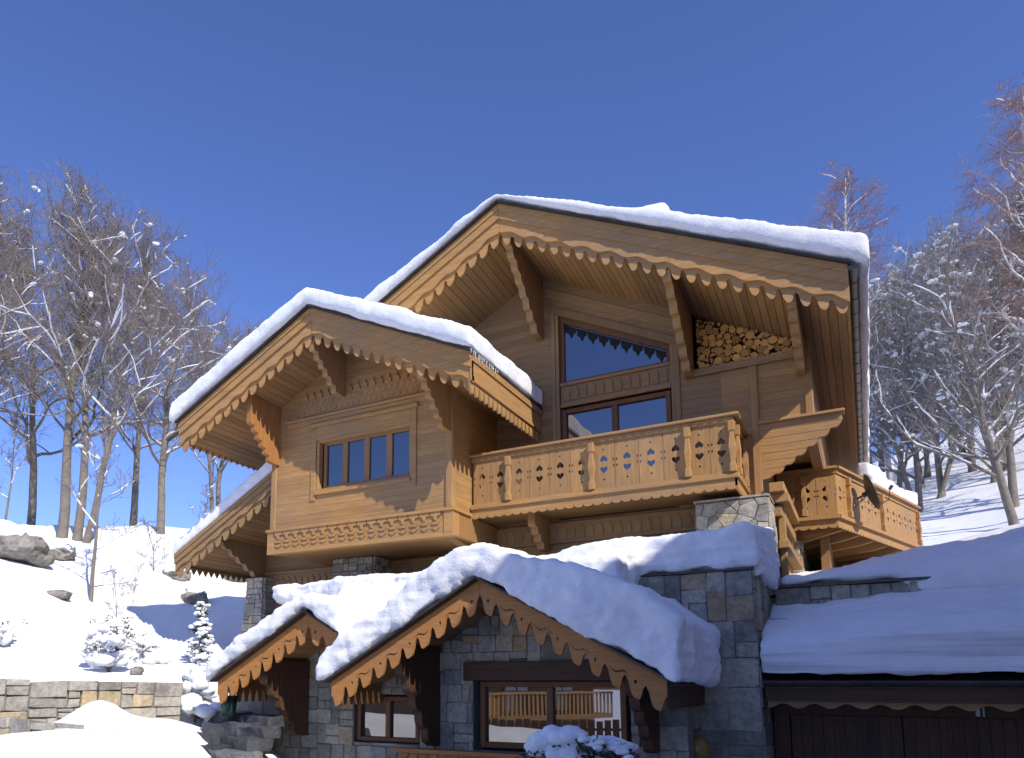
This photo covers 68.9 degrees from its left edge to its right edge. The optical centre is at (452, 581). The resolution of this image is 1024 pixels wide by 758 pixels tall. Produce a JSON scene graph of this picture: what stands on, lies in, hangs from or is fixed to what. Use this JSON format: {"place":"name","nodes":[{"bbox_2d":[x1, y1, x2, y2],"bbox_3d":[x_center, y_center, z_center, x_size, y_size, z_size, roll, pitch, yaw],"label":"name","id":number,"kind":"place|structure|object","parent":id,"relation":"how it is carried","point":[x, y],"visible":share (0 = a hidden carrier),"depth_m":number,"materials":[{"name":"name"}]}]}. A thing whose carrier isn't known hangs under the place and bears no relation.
{"place":"outdoors","nodes":[
{"label":"outdoors","id":0,"kind":"place"},
{"bbox_2d":[0,417,1023,757],"bbox_3d":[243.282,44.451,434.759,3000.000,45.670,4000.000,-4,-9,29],"label":"ground","id":1,"kind":"structure","parent":0,"point":[48,641],"depth_m":19.77,"materials":[{"name":"white snow"}]},
{"bbox_2d":[0,619,27,645],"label":"snowy shrub","id":2,"kind":"object","parent":1,"relation":"on","point":[7,633],"visible":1,"depth_m":13.95,"materials":[{"name":"white snow"}]},
{"bbox_2d":[0,412,34,519],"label":"young tree","id":3,"kind":"object","parent":1,"relation":"on","point":[12,460],"visible":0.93,"depth_m":25.47,"materials":[{"name":"grey plant"}]},
{"bbox_2d":[0,519,54,567],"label":"boulder","id":4,"kind":"object","parent":1,"relation":"on","point":[25,544],"visible":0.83,"depth_m":19.84,"materials":[{"name":"grey stone"}]},
{"bbox_2d":[0,165,80,415],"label":"bare tree","id":5,"kind":"object","parent":1,"relation":"on","point":[22,235],"visible":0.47,"depth_m":26.19,"materials":[{"name":"grey plant"}]},
{"bbox_2d":[0,153,106,439],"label":"bare tree","id":6,"kind":"object","parent":1,"relation":"on","point":[10,223],"visible":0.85,"depth_m":23.89,"materials":[{"name":"grey plant"}]},
{"bbox_2d":[0,716,114,734],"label":"ledge wall","id":7,"kind":"structure","parent":1,"relation":"on","point":[9,725],"depth_m":11.35,"materials":[{"name":"stone"}]},
{"bbox_2d":[46,590,72,599],"bbox_3d":[-9.747,0.331,18.372,0.712,0.279,0.661,-1,-8,7],"label":"boulder","id":8,"kind":"object","parent":1,"relation":"on","point":[63,594],"visible":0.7,"depth_m":18.17,"materials":[{"name":"grey stone"}]},
{"bbox_2d":[48,542,76,560],"bbox_3d":[-11.924,-0.885,22.352,1.167,0.653,0.969,-4,-9,29],"label":"boulder","id":9,"kind":"object","parent":1,"relation":"on","point":[64,551],"visible":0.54,"depth_m":22.07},
{"bbox_2d":[0,223,159,524],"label":"bare tree","id":10,"kind":"object","parent":1,"relation":"on","point":[32,501],"visible":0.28,"depth_m":29.20,"materials":[{"name":"grey plant"}]},
{"bbox_2d":[0,679,182,722],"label":"retaining wall","id":11,"kind":"structure","parent":1,"relation":"on","point":[48,701],"depth_m":12.54,"materials":[{"name":"stone"}]},
{"bbox_2d":[0,155,209,538],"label":"bare tree","id":12,"kind":"object","parent":1,"relation":"on","point":[65,505],"visible":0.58,"depth_m":24.72,"materials":[{"name":"grey plant"}]},
{"bbox_2d":[54,411,155,601],"bbox_3d":[-9.574,-1.942,20.547,2.786,5.671,1.634,4,-9,-27],"label":"young tree","id":13,"kind":"object","parent":1,"relation":"on","point":[96,537],"visible":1,"depth_m":20.46,"materials":[{"name":"grey plant"}]},
{"bbox_2d":[80,615,145,671],"bbox_3d":[-6.428,1.179,14.068,1.176,1.112,1.081,-4,-9,29],"label":"snowy shrub","id":14,"kind":"object","parent":1,"relation":"on","point":[112,638],"visible":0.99,"depth_m":13.83,"materials":[{"name":"white snow"}]},
{"bbox_2d":[0,194,235,543],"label":"bare tree","id":15,"kind":"object","parent":1,"relation":"on","point":[77,535],"visible":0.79,"depth_m":24.61,"materials":[{"name":"grey plant"}]},
{"bbox_2d":[109,565,140,617],"bbox_3d":[-8.936,0.359,20.137,0.777,1.595,0.848,-2,-8,17],"label":"bare shrub","id":16,"kind":"object","parent":1,"relation":"on","point":[122,588],"visible":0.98,"depth_m":20.17,"materials":[{"name":"grey plant"}]},
{"bbox_2d":[47,255,207,525],"bbox_3d":[-12.851,-8.098,32.023,9.543,12.737,7.686,-6,-9,36],"label":"bare tree","id":17,"kind":"object","parent":1,"relation":"on","point":[137,447],"visible":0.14,"depth_m":32.03,"materials":[{"name":"grey plant"}]},
{"bbox_2d":[125,562,144,590],"bbox_3d":[-9.510,-0.021,22.318,0.636,1.196,0.583,1,-8,-8],"label":"bare shrub","id":18,"kind":"object","parent":1,"relation":"on","point":[134,579],"visible":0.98,"depth_m":22.24,"materials":[{"name":"grey plant"}]},
{"bbox_2d":[130,666,143,674],"bbox_3d":[-5.865,1.682,13.816,0.241,0.222,0.288,3,-8,-24],"label":"boulder","id":19,"kind":"object","parent":1,"relation":"on","point":[137,670],"visible":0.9,"depth_m":13.72,"materials":[{"name":"grey stone"}]},
{"bbox_2d":[28,256,252,534],"bbox_3d":[-11.541,-7.223,28.495,7.465,12.005,9.378,-5,-9,33],"label":"bare tree","id":20,"kind":"object","parent":1,"relation":"on","point":[164,451],"visible":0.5,"depth_m":28.53,"materials":[{"name":"grey plant"}]},
{"bbox_2d":[132,632,171,664],"bbox_3d":[-6.244,1.392,15.191,0.579,0.750,0.943,-4,-9,29],"label":"snowy shrub","id":21,"kind":"object","parent":1,"relation":"on","point":[147,655],"visible":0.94,"depth_m":15.14,"materials":[{"name":"white snow"}]},
{"bbox_2d":[139,518,172,570],"bbox_3d":[-9.544,-1.031,23.799,1.131,2.127,1.036,2,-8,-16],"label":"bare shrub","id":22,"kind":"object","parent":1,"relation":"on","point":[148,529],"visible":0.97,"depth_m":23.98,"materials":[{"name":"grey plant"}]},
{"bbox_2d":[161,565,191,580],"bbox_3d":[-9.077,-0.254,24.289,1.159,0.665,0.841,-4,-9,29],"label":"boulder","id":23,"kind":"object","parent":1,"relation":"on","point":[170,572],"visible":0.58,"depth_m":23.96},
{"bbox_2d":[111,312,264,510],"bbox_3d":[-11.184,-7.575,35.425,8.782,12.103,8.188,1,-8,-4],"label":"bare tree","id":24,"kind":"object","parent":1,"relation":"on","point":[210,469],"visible":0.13,"depth_m":35.10,"materials":[{"name":"grey plant"}]},
{"bbox_2d":[181,581,207,604],"bbox_3d":[-8.045,0.400,23.194,0.811,0.857,0.900,3,-8,-21],"label":"boulder","id":25,"kind":"object","parent":1,"relation":"on","point":[193,593],"visible":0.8,"depth_m":22.89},
{"bbox_2d":[183,601,213,665],"bbox_3d":[-5.408,1.215,15.956,0.628,1.610,0.644,-2,-8,13],"label":"young spruce","id":26,"kind":"object","parent":1,"relation":"on","point":[201,628],"visible":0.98,"depth_m":15.86,"materials":[{"name":"grey plant"}]},
{"bbox_2d":[180,664,220,723],"bbox_3d":[-4.861,2.208,14.166,1.223,1.264,1.043,-4,-9,29],"label":"young spruce","id":27,"kind":"object","parent":1,"relation":"on","point":[197,691],"visible":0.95,"depth_m":13.94,"materials":[{"name":"grey plant"}]},
{"bbox_2d":[190,473,219,528],"bbox_3d":[-8.855,-2.309,27.569,1.554,3.191,1.696,6,-10,-40],"label":"bare shrub","id":28,"kind":"object","parent":1,"relation":"on","point":[210,492],"visible":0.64,"depth_m":27.22,"materials":[{"name":"grey plant"}]},
{"bbox_2d":[223,576,246,582],"bbox_3d":[-7.234,-0.185,25.234,1.543,0.780,0.979,-4,-9,29],"label":"boulder","id":29,"kind":"object","parent":1,"relation":"on","point":[230,579],"visible":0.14,"depth_m":24.85,"materials":[{"name":"grey stone"}]},
{"bbox_2d":[197,711,285,757],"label":"stone steps","id":30,"kind":"structure","parent":1,"relation":"on","point":[244,734],"depth_m":12.72,"materials":[{"name":"stone"}]},
{"bbox_2d":[167,200,922,757],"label":"chalet","id":31,"kind":"object","parent":1,"relation":"on","point":[379,448],"visible":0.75,"depth_m":14.90,"materials":[{"name":"wood"}]},
{"bbox_2d":[173,463,271,554],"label":"roof snow","id":32,"kind":"structure","parent":31,"relation":"on","point":[252,480],"depth_m":18.29,"materials":[{"name":"white snow"}]},
{"bbox_2d":[220,695,237,715],"bbox_3d":[-3.975,2.202,13.199,0.322,0.358,0.330,-4,-9,29],"label":"bucket","id":33,"kind":"object","parent":31,"relation":"on","point":[228,707],"visible":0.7,"depth_m":13.08,"materials":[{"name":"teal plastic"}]},
{"bbox_2d":[169,287,541,422],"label":"roof snow","id":34,"kind":"structure","parent":31,"relation":"on","point":[441,329],"depth_m":15.19,"materials":[{"name":"white snow"}]},
{"bbox_2d":[323,428,409,488],"bbox_3d":[-1.867,-2.701,16.385,2.380,1.120,0.100,-4,-9,29],"label":"window","id":35,"kind":"structure","parent":31,"relation":"in","point":[385,455],"depth_m":16.36,"materials":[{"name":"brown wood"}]},
{"bbox_2d":[357,696,419,742],"bbox_3d":[-1.092,2.376,12.883,1.280,0.770,0.120,-4,-9,29],"label":"window","id":36,"kind":"structure","parent":31,"relation":"in","point":[391,720],"depth_m":12.86,"materials":[{"name":"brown wood"}]},
{"bbox_2d":[205,521,779,687],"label":"roof snow","id":37,"kind":"structure","parent":31,"relation":"on","point":[595,591],"depth_m":11.01,"materials":[{"name":"white snow"}]},
{"bbox_2d":[480,681,628,749],"bbox_3d":[1.525,2.065,11.455,2.390,1.050,0.120,-4,-9,29],"label":"window","id":38,"kind":"structure","parent":31,"relation":"in","point":[511,711],"depth_m":11.51,"materials":[{"name":"brown wood"}]},
{"bbox_2d":[560,318,669,382],"bbox_3d":[3.498,-5.246,16.106,2.410,1.651,0.110,-4,-9,29],"label":"window","id":39,"kind":"structure","parent":31,"relation":"in","point":[587,351],"depth_m":16.23,"materials":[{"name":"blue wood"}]},
{"bbox_2d":[363,194,869,463],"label":"roof snow","id":40,"kind":"structure","parent":31,"relation":"on","point":[852,247],"depth_m":13.28,"materials":[{"name":"white snow"}]},
{"bbox_2d":[562,390,673,482],"bbox_3d":[3.482,-2.661,15.742,2.360,2.430,0.120,-4,-9,29],"label":"window","id":41,"kind":"structure","parent":31,"relation":"in","point":[654,408],"depth_m":15.80,"materials":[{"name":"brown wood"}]},
{"bbox_2d":[781,347,788,351],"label":"firewood log","id":42,"kind":"object","parent":31,"relation":"on","point":[784,349],"visible":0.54,"depth_m":14.26,"materials":[{"name":"brown wood"}]},
{"bbox_2d":[783,339,790,348],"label":"firewood log","id":43,"kind":"object","parent":42,"relation":"on","point":[786,342],"visible":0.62,"depth_m":14.24,"materials":[{"name":"brown wood"}]},
{"bbox_2d":[857,474,893,509],"bbox_3d":[9.711,-1.989,17.254,0.633,0.827,1.609,-1,-8,10],"label":"satellite dish","id":44,"kind":"object","parent":31,"relation":"attached to","point":[870,493],"visible":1,"depth_m":16.72,"materials":[{"name":"grey metal"}]},
{"bbox_2d":[857,462,917,504],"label":"rail snow","id":45,"kind":"structure","parent":31,"relation":"on","point":[875,474],"depth_m":18.49,"materials":[{"name":"white snow"}]},
{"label":"firewood log","id":46,"kind":"object","parent":31,"relation":"on","visible":0},
{"bbox_2d":[757,346,763,353],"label":"firewood log","id":47,"kind":"object","parent":46,"relation":"on","point":[760,349],"visible":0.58,"depth_m":14.49,"materials":[{"name":"brown wood"}]},
{"bbox_2d":[760,339,768,346],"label":"firewood log","id":48,"kind":"object","parent":47,"relation":"on","point":[764,342],"visible":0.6,"depth_m":14.48,"materials":[{"name":"beige wood"}]},
{"bbox_2d":[515,724,639,757],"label":"snowy shrub","id":49,"kind":"object","parent":1,"relation":"on","point":[564,741],"visible":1,"depth_m":8.25,"materials":[{"name":"white snow"}]},
{"bbox_2d":[775,576,931,605],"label":"stone wall","id":50,"kind":"structure","parent":1,"relation":"on","point":[809,593],"depth_m":12.63,"materials":[{"name":"stone"}]},
{"bbox_2d":[792,159,929,318],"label":"birch","id":51,"kind":"object","parent":1,"relation":"on","point":[845,204],"visible":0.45,"depth_m":53.49,"materials":[{"name":"brown plant"}]},
{"bbox_2d":[869,313,898,464],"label":"bare tree","id":52,"kind":"object","parent":1,"relation":"on","point":[870,458],"depth_m":53.12,"materials":[{"name":"grey plant"}]},
{"bbox_2d":[868,228,912,481],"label":"birch","id":53,"kind":"object","parent":1,"relation":"on","point":[889,475],"visible":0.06,"depth_m":54.05,"materials":[{"name":"brown plant"}]},
{"bbox_2d":[762,618,1023,757],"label":"garage","id":54,"kind":"structure","parent":1,"relation":"on","point":[953,715],"depth_m":10.68,"materials":[{"name":"wood"}]},
{"bbox_2d":[791,715,903,757],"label":"door","id":55,"kind":"structure","parent":54,"relation":"in","point":[800,727],"depth_m":11.31,"materials":[{"name":"brown wood"}]},
{"bbox_2d":[760,568,1023,675],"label":"roof snow","id":56,"kind":"structure","parent":54,"relation":"on","point":[955,630],"depth_m":10.48,"materials":[{"name":"white snow"}]},
{"bbox_2d":[902,717,1023,757],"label":"door","id":57,"kind":"structure","parent":54,"relation":"in","point":[973,737],"depth_m":10.60,"materials":[{"name":"brown wood"}]},
{"bbox_2d":[869,267,929,472],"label":"bare tree","id":58,"kind":"object","parent":1,"relation":"on","point":[880,464],"visible":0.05,"depth_m":46.58,"materials":[{"name":"grey plant"}]},
{"bbox_2d":[781,526,1023,589],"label":"snow bank","id":59,"kind":"structure","parent":1,"relation":"on","point":[995,559],"depth_m":12.10,"materials":[{"name":"white snow"}]},
{"bbox_2d":[869,287,951,487],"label":"bare tree","id":60,"kind":"object","parent":1,"relation":"on","point":[899,483],"visible":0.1,"depth_m":42.13,"materials":[{"name":"grey plant"}]},
{"bbox_2d":[869,274,967,487],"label":"bare tree","id":61,"kind":"object","parent":1,"relation":"on","point":[908,427],"visible":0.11,"depth_m":45.08,"materials":[{"name":"grey plant"}]},
{"bbox_2d":[873,288,973,477],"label":"bare tree","id":62,"kind":"object","parent":1,"relation":"on","point":[927,473],"visible":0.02,"depth_m":48.03,"materials":[{"name":"grey plant"}]},
{"bbox_2d":[868,259,990,511],"bbox_3d":[21.212,-9.225,36.291,9.052,12.745,7.505,-5,-9,34],"label":"bare tree","id":63,"kind":"object","parent":1,"relation":"on","point":[879,295],"visible":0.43,"depth_m":35.70,"materials":[{"name":"grey plant"}]},
{"bbox_2d":[869,222,1023,525],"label":"bare tree","id":64,"kind":"object","parent":1,"relation":"on","point":[946,281],"visible":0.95,"depth_m":27.59,"materials":[{"name":"grey plant"}]},
{"bbox_2d":[869,247,1023,498],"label":"bare tree","id":65,"kind":"object","parent":1,"relation":"on","point":[942,480],"visible":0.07,"depth_m":37.34,"materials":[{"name":"grey plant"}]},
{"bbox_2d":[870,191,1023,507],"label":"bare tree","id":66,"kind":"object","parent":1,"relation":"on","point":[1010,465],"visible":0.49,"depth_m":31.10,"materials":[{"name":"grey plant"}]},
{"bbox_2d":[874,199,1023,472],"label":"bare tree","id":67,"kind":"object","parent":1,"relation":"on","point":[963,450],"visible":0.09,"depth_m":46.72,"materials":[{"name":"grey plant"}]},
{"bbox_2d":[896,253,1023,470],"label":"bare tree","id":68,"kind":"object","parent":1,"relation":"on","point":[1003,456],"visible":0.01,"depth_m":40.97,"materials":[{"name":"grey plant"}]},
{"bbox_2d":[898,196,1023,482],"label":"bare tree","id":69,"kind":"object","parent":1,"relation":"on","point":[992,479],"visible":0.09,"depth_m":37.58,"materials":[{"name":"grey plant"}]},
{"bbox_2d":[914,66,1023,368],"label":"birch","id":70,"kind":"object","parent":1,"relation":"on","point":[999,245],"visible":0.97,"depth_m":27.56,"materials":[{"name":"brown plant"}]},
{"bbox_2d":[949,125,1023,349],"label":"birch","id":71,"kind":"object","parent":1,"relation":"on","point":[1015,148],"visible":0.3,"depth_m":31.80,"materials":[{"name":"brown plant"}]},
{"bbox_2d":[953,342,1022,441],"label":"bare tree","id":72,"kind":"object","parent":1,"relation":"on","point":[1013,435],"depth_m":49.59,"materials":[{"name":"grey plant"}]},
{"bbox_2d":[953,156,1023,407],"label":"bare tree","id":73,"kind":"object","parent":1,"relation":"on","point":[1016,171],"visible":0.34,"depth_m":31.19,"materials":[{"name":"grey plant"}]},
{"bbox_2d":[970,198,1023,378],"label":"bare tree","id":74,"kind":"object","parent":1,"relation":"on","point":[1010,288],"visible":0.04,"depth_m":37.08,"materials":[{"name":"grey plant"}]},
{"bbox_2d":[976,223,1022,383],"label":"bare tree","id":75,"kind":"object","parent":1,"relation":"on","point":[1013,286],"visible":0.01,"depth_m":42.03,"materials":[{"name":"grey plant"}]},
{"bbox_2d":[998,186,1023,234],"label":"bare tree","id":76,"kind":"object","parent":1,"relation":"on","point":[1006,219],"visible":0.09,"depth_m":46.87,"materials":[{"name":"grey plant"}]},
{"bbox_2d":[0,0,1023,528],"label":"sky","id":77,"kind":"structure","parent":0,"point":[326,145],"materials":[{"name":"blue"}]},
{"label":"firewood log","id":78,"kind":"object","parent":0,"visible":0},
{"bbox_2d":[714,357,722,364],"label":"firewood log","id":79,"kind":"object","parent":78,"relation":"on","point":[718,360],"visible":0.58,"depth_m":14.88,"materials":[{"name":"brown wood"}]},
{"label":"firewood log","id":80,"kind":"object","parent":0,"visible":0},
{"bbox_2d":[698,329,705,337],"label":"firewood log","id":81,"kind":"object","parent":80,"relation":"on","point":[701,332],"visible":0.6,"depth_m":15.12,"materials":[{"name":"brown wood"}]},
{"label":"firewood log","id":82,"kind":"object","parent":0,"visible":0},
{"bbox_2d":[731,336,739,345],"bbox_3d":[5.728,-4.801,14.952,0.157,0.150,0.400,-4,-9,29],"label":"firewood log","id":83,"kind":"object","parent":82,"relation":"on","point":[734,339],"visible":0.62,"depth_m":14.78,"materials":[{"name":"brown wood"}]},
{"label":"firewood log","id":84,"kind":"object","parent":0,"visible":0},
{"bbox_2d":[733,344,742,353],"bbox_3d":[5.758,-4.599,14.894,0.169,0.168,0.400,-35,-22,21],"label":"firewood log","id":85,"kind":"object","parent":84,"relation":"on","point":[737,348],"visible":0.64,"depth_m":14.72,"materials":[{"name":"beige wood"}]},
{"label":"firewood log","id":86,"kind":"object","parent":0,"visible":0},
{"bbox_2d":[720,324,730,334],"bbox_3d":[5.559,-5.071,15.088,0.158,0.165,0.400,-34,-22,21],"label":"firewood log","id":87,"kind":"object","parent":86,"relation":"on","point":[724,327],"visible":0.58,"depth_m":14.92,"materials":[{"name":"brown wood"}]},
{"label":"firewood log","id":88,"kind":"object","parent":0,"visible":0},
{"bbox_2d":[740,349,748,356],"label":"firewood log","id":89,"kind":"object","parent":88,"relation":"on","point":[744,352],"visible":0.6,"depth_m":14.65,"materials":[{"name":"beige wood"}]},
{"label":"firewood log","id":90,"kind":"object","parent":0,"visible":0},
{"bbox_2d":[702,348,710,357],"bbox_3d":[5.239,-4.623,15.206,0.156,0.155,0.400,-22,-17,25],"label":"firewood log","id":91,"kind":"object","parent":90,"relation":"on","point":[706,352],"visible":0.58,"depth_m":15.04,"materials":[{"name":"beige wood"}]},
{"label":"firewood log","id":92,"kind":"object","parent":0,"visible":0},
{"bbox_2d":[714,347,723,354],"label":"firewood log","id":93,"kind":"object","parent":92,"relation":"on","point":[718,350],"visible":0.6,"depth_m":14.90,"materials":[{"name":"beige wood"}]},
{"bbox_2d":[716,340,723,349],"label":"firewood log","id":94,"kind":"object","parent":93,"relation":"on","point":[719,343],"visible":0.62,"depth_m":14.87,"materials":[{"name":"brown wood"}]},
{"label":"firewood log","id":95,"kind":"object","parent":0,"visible":0},
{"bbox_2d":[732,354,740,361],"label":"firewood log","id":96,"kind":"object","parent":95,"relation":"on","point":[736,357],"visible":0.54,"depth_m":14.72,"materials":[{"name":"brown wood"}]},
{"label":"firewood log","id":97,"kind":"object","parent":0,"visible":0},
{"bbox_2d":[768,336,777,344],"bbox_3d":[6.305,-4.669,14.557,0.159,0.160,0.400,-4,-9,29],"label":"firewood log","id":98,"kind":"object","parent":97,"relation":"on","point":[772,340],"visible":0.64,"depth_m":14.38,"materials":[{"name":"brown wood"}]},
{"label":"firewood log","id":99,"kind":"object","parent":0,"visible":0},
{"bbox_2d":[709,340,716,348],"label":"firewood log","id":100,"kind":"object","parent":99,"relation":"on","point":[712,343],"visible":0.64,"depth_m":14.93,"materials":[{"name":"brown wood"}]},
{"bbox_2d":[708,334,715,341],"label":"firewood log","id":101,"kind":"object","parent":100,"relation":"on","point":[711,337],"visible":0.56,"depth_m":14.98,"materials":[{"name":"brown wood"}]},
{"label":"firewood log","id":102,"kind":"object","parent":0,"visible":0},
{"bbox_2d":[745,339,752,348],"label":"firewood log","id":103,"kind":"object","parent":102,"relation":"on","point":[749,343],"visible":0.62,"depth_m":14.61,"materials":[{"name":"brown wood"}]},
{"bbox_2d":[745,331,754,341],"bbox_3d":[5.947,-4.835,14.777,0.168,0.167,0.400,41,14,27],"label":"firewood log","id":104,"kind":"object","parent":103,"relation":"on","point":[750,335],"visible":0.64,"depth_m":14.61,"materials":[{"name":"brown wood"}]},
{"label":"firewood log","id":105,"kind":"object","parent":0,"visible":0},
{"bbox_2d":[753,339,760,345],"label":"firewood log","id":106,"kind":"object","parent":105,"relation":"on","point":[756,342],"visible":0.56,"depth_m":14.57,"materials":[{"name":"brown wood"}]},
{"label":"firewood log","id":107,"kind":"object","parent":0,"visible":0},
{"bbox_2d":[729,327,737,335],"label":"firewood log","id":108,"kind":"object","parent":107,"relation":"on","point":[732,330],"visible":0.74,"depth_m":14.78,"materials":[{"name":"brown wood"}]},
{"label":"firewood log","id":109,"kind":"object","parent":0,"visible":0},
{"bbox_2d":[739,334,745,345],"bbox_3d":[5.829,-4.854,14.871,0.109,0.063,0.400,-27,-19,24],"label":"firewood log","id":110,"kind":"object","parent":109,"relation":"on","point":[742,336],"visible":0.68,"depth_m":14.72,"materials":[{"name":"brown wood"}]},
{"bbox_2d":[736,327,743,337],"bbox_3d":[5.792,-4.957,14.883,0.134,0.137,0.400,-4,-9,29],"label":"firewood log","id":111,"kind":"object","parent":110,"relation":"on","point":[739,330],"visible":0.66,"depth_m":14.72,"materials":[{"name":"brown wood"}]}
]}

